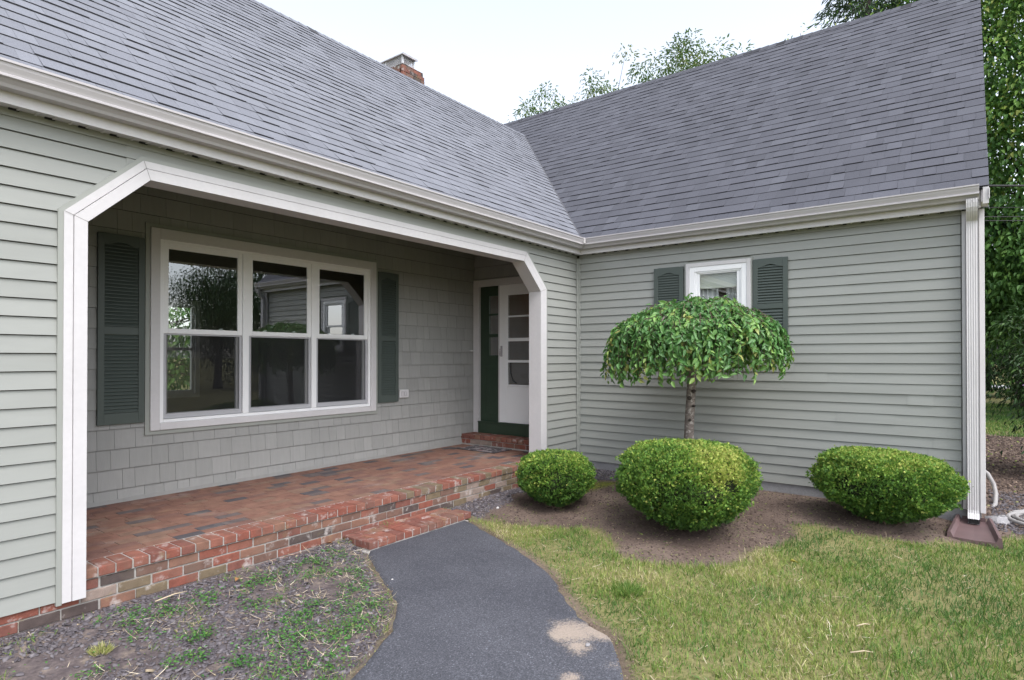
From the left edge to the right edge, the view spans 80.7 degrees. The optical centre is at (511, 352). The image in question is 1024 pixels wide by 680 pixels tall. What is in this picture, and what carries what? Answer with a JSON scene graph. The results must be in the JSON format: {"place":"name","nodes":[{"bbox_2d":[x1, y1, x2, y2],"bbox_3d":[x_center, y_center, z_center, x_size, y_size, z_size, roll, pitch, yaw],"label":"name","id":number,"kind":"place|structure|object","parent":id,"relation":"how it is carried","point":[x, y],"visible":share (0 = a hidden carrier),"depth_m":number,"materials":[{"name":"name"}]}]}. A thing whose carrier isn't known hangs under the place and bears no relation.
{"place":"outdoors","nodes":[
{"label":"outdoors","id":0,"kind":"place"},
{"bbox_2d":[351,521,622,679],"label":"path","id":1,"kind":"structure","parent":0,"point":[474,602],"depth_m":3.74,"materials":[{"name":"grey asphalt"}]},
{"bbox_2d":[336,519,643,679],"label":"path grit","id":2,"kind":"object","parent":1,"relation":"on","point":[521,554],"visible":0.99,"depth_m":3.95,"materials":[{"name":"gravel"}]},
{"bbox_2d":[0,360,1023,679],"bbox_3d":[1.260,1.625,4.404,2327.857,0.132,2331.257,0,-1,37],"label":"ground","id":3,"kind":"structure","parent":0,"point":[32,668],"depth_m":4.20,"materials":[{"name":"green plant"}]},
{"bbox_2d":[85,641,118,656],"bbox_3d":[-2.278,1.638,3.347,0.143,0.062,0.167,0,0,10],"label":"grass tuft","id":4,"kind":"object","parent":3,"relation":"on","point":[101,648],"visible":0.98,"depth_m":3.34,"materials":[{"name":"plant"}]},
{"bbox_2d":[169,307,189,328],"bbox_3d":[-10.519,0.058,16.701,6.806,7.847,9.247,-1,-1,60],"label":"garden tree","id":5,"kind":"object","parent":3,"relation":"on","point":[175,323],"visible":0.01,"depth_m":17.04,"materials":[{"name":"green plant"}]},
{"bbox_2d":[8,546,390,679],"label":"weeds","id":6,"kind":"object","parent":3,"relation":"on","point":[300,613],"visible":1,"depth_m":3.63,"materials":[{"name":"green plant"}]},
{"bbox_2d":[0,469,617,679],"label":"slate chips","id":7,"kind":"object","parent":3,"relation":"on","point":[112,608],"visible":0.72,"depth_m":3.59,"materials":[{"name":"grey gravel"}]},
{"bbox_2d":[155,591,186,601],"bbox_3d":[-2.227,1.588,3.938,0.008,0.015,0.201,0,-1,34],"label":"stick","id":8,"kind":"object","parent":7,"relation":"on","point":[169,595],"visible":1,"depth_m":3.92,"materials":[{"name":"wood"}]},
{"bbox_2d":[0,514,638,679],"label":"sparse grass","id":9,"kind":"structure","parent":3,"relation":"on","point":[382,615],"depth_m":3.66,"materials":[{"name":"green plant"}]},
{"bbox_2d":[344,508,470,553],"bbox_3d":[-0.949,1.667,5.670,0.370,0.131,1.317,0,-1,37],"label":"brick step","id":10,"kind":"object","parent":3,"relation":"on","point":[372,538],"visible":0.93,"depth_m":5.53,"materials":[{"name":"red brick"}]},
{"bbox_2d":[0,0,989,638],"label":"house","id":11,"kind":"structure","parent":3,"relation":"on","point":[394,282],"depth_m":6.47,"materials":[{"name":"green"}]},
{"bbox_2d":[144,223,377,434],"bbox_3d":[-2.613,-0.215,6.748,0.107,1.990,2.772,0,-1,37],"label":"triple window","id":12,"kind":"structure","parent":11,"relation":"in","point":[196,379],"depth_m":6.42,"materials":[{"name":"white plastic"}]},
{"bbox_2d":[457,445,511,452],"bbox_3d":[-0.397,1.375,8.599,0.690,0.010,0.400,0,-1,37],"label":"doormat","id":13,"kind":"object","parent":11,"relation":"on","point":[486,449],"visible":1,"depth_m":8.53,"materials":[{"name":"grey fabric"}]},
{"bbox_2d":[473,276,528,436],"bbox_3d":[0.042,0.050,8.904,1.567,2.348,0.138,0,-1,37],"label":"front door","id":14,"kind":"structure","parent":11,"relation":"in","point":[500,408],"depth_m":9.12,"materials":[{"name":"white paint"}]},
{"bbox_2d":[685,257,752,310],"bbox_3d":[2.516,-0.567,7.301,0.811,1.102,0.176,0,-1,37],"label":"small window","id":15,"kind":"structure","parent":11,"relation":"in","point":[702,278],"depth_m":7.27,"materials":[{"name":"white plastic"}]},
{"bbox_2d":[983,207,1023,207],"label":"overhead wire","id":16,"kind":"object","parent":11,"relation":"attached to","point":[1003,207],"visible":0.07,"depth_m":10.98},
{"bbox_2d":[984,216,1023,216],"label":"overhead wire","id":17,"kind":"object","parent":11,"relation":"attached to","point":[1003,216],"visible":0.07,"depth_m":10.98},
{"bbox_2d":[984,220,1023,220],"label":"overhead wire","id":18,"kind":"object","parent":11,"relation":"attached to","point":[1003,220],"visible":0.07,"depth_m":10.98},
{"bbox_2d":[989,185,1023,186],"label":"overhead wire","id":19,"kind":"object","parent":11,"relation":"attached to","point":[1006,185],"visible":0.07,"depth_m":10.98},
{"bbox_2d":[26,521,1023,679],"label":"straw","id":20,"kind":"object","parent":3,"relation":"on","point":[393,618],"visible":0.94,"depth_m":3.77,"materials":[{"name":"beige plant"}]},
{"bbox_2d":[508,81,572,121],"bbox_3d":[1.300,-5.476,28.002,4.507,14.867,3.919,0,0,-30],"label":"locust tree","id":21,"kind":"object","parent":3,"relation":"on","point":[533,108],"visible":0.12,"depth_m":28.32,"materials":[{"name":"green plant"}]},
{"bbox_2d":[513,448,596,508],"bbox_3d":[0.486,1.369,6.570,0.929,0.638,0.911,0,-1,37],"label":"clipped shrub","id":22,"kind":"object","parent":3,"relation":"on","point":[552,478],"visible":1,"depth_m":6.29,"materials":[{"name":"green plant"}]},
{"bbox_2d":[563,43,639,105],"bbox_3d":[4.289,-5.961,26.759,4.851,15.818,4.875,0,-1,-40],"label":"locust tree","id":23,"kind":"object","parent":3,"relation":"on","point":[599,89],"visible":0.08,"depth_m":26.62,"materials":[{"name":"green plant"}]},
{"bbox_2d":[606,580,646,597],"bbox_3d":[0.794,1.641,4.218,0.321,0.087,0.304,0,-1,37],"label":"grass tuft","id":24,"kind":"object","parent":3,"relation":"on","point":[633,587],"visible":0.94,"depth_m":4.21,"materials":[{"name":"green plant"}]},
{"bbox_2d":[610,437,763,531],"bbox_3d":[1.644,1.247,5.687,1.415,0.869,1.363,0,-1,37],"label":"clipped shrub","id":25,"kind":"object","parent":3,"relation":"on","point":[690,484],"visible":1,"depth_m":5.29,"materials":[{"name":"green plant"}]},
{"bbox_2d":[622,28,754,87],"bbox_3d":[7.765,-5.655,25.498,7.326,15.186,6.343,0,0,-23],"label":"locust tree","id":26,"kind":"object","parent":3,"relation":"on","point":[680,65],"visible":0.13,"depth_m":24.24,"materials":[{"name":"green plant"}]},
{"bbox_2d":[600,293,794,438],"bbox_3d":[1.935,0.501,6.481,2.025,2.288,1.629,0,-1,37],"label":"weeping tree","id":27,"kind":"object","parent":3,"relation":"on","point":[715,334],"visible":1,"depth_m":5.99,"materials":[{"name":"green plant"}]},
{"bbox_2d":[483,469,1023,563],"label":"dead needles","id":28,"kind":"object","parent":3,"relation":"on","point":[717,530],"visible":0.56,"depth_m":5.86,"materials":[{"name":"brown plant"}]},
{"bbox_2d":[486,435,1023,565],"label":"mulch","id":29,"kind":"object","parent":3,"relation":"on","point":[1006,444],"visible":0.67,"depth_m":6.53,"materials":[{"name":"brown soil"}]},
{"bbox_2d":[506,471,1012,562],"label":"clippings","id":30,"kind":"object","parent":3,"relation":"on","point":[729,533],"visible":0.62,"depth_m":5.56,"materials":[{"name":"green plant"}]},
{"bbox_2d":[850,650,872,652],"bbox_3d":[1.917,1.639,3.302,0.129,0.015,0.008,0,0,-1],"label":"stick","id":31,"kind":"object","parent":3,"relation":"on","point":[860,651],"visible":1,"depth_m":3.30,"materials":[{"name":"wood"}]},
{"bbox_2d":[805,444,973,524],"bbox_3d":[3.473,1.238,5.634,1.359,0.704,1.175,0,-1,37],"label":"clipped shrub","id":32,"kind":"object","parent":3,"relation":"on","point":[888,485],"visible":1,"depth_m":5.33,"materials":[{"name":"green plant"}]},
{"bbox_2d":[785,1,1007,155],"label":"maple tree","id":33,"kind":"object","parent":3,"relation":"on","point":[867,14],"depth_m":16.20,"materials":[{"name":"green plant"}]},
{"bbox_2d":[807,0,1013,236],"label":"spruce tree","id":34,"kind":"object","parent":3,"relation":"on","point":[846,7],"visible":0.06,"depth_m":18.52,"materials":[{"name":"green plant"}]},
{"bbox_2d":[841,0,1023,406],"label":"cherry tree","id":35,"kind":"object","parent":3,"relation":"on","point":[1004,267],"visible":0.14,"depth_m":15.70,"materials":[{"name":"green plant"}]},
{"bbox_2d":[947,514,1002,548],"bbox_3d":[4.224,1.618,5.506,0.390,0.115,0.660,0,-1,37],"label":"splash block","id":36,"kind":"object","parent":3,"relation":"on","point":[984,531],"depth_m":5.42,"materials":[{"name":"brown plastic"}]},
{"bbox_2d":[985,515,1011,524],"bbox_3d":[4.889,1.704,6.039,0.258,0.151,0.250,0,0,-11],"label":"stone","id":37,"kind":"object","parent":3,"relation":"on","point":[998,519],"visible":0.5,"depth_m":5.98,"materials":[{"name":"white stone"}]},
{"bbox_2d":[985,148,1018,390],"bbox_3d":[23.727,-4.578,30.023,7.195,13.100,7.227,0,-1,37],"label":"spruce tree","id":38,"kind":"object","parent":3,"relation":"on","point":[989,273],"depth_m":29.83,"materials":[{"name":"green plant"}]},
{"bbox_2d":[985,335,1019,396],"bbox_3d":[20.603,0.451,24.924,9.663,5.752,5.218,0,-1,37],"label":"hedge tree","id":39,"kind":"object","parent":3,"relation":"on","point":[988,368],"visible":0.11,"depth_m":24.68,"materials":[{"name":"green plant"}]},
{"bbox_2d":[985,299,1023,455],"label":"rhododendron","id":40,"kind":"object","parent":3,"relation":"on","point":[1020,376],"visible":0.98,"depth_m":8.59,"materials":[{"name":"green plant"}]},
{"bbox_2d":[986,470,1023,525],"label":"garden hose","id":41,"kind":"object","parent":3,"relation":"on","point":[1015,514],"visible":0.89,"depth_m":6.37,"materials":[{"name":"white rubber"}]},
{"bbox_2d":[988,490,1023,534],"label":"side gravel","id":42,"kind":"structure","parent":3,"relation":"on","point":[1010,508],"depth_m":6.51,"materials":[{"name":"grey gravel"}]},
{"bbox_2d":[169,0,1023,328],"label":"sky","id":43,"kind":"structure","parent":0,"point":[485,56],"materials":[{"name":"white"}]},
{"bbox_2d":[349,514,1023,679],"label":"grass","id":44,"kind":"structure","parent":0,"point":[896,651],"depth_m":3.96,"materials":[{"name":"green plant"}]},
{"bbox_2d":[985,402,1023,436],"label":"grass","id":45,"kind":"structure","parent":0,"point":[994,423],"depth_m":15.23,"materials":[{"name":"green plant"}]}
]}

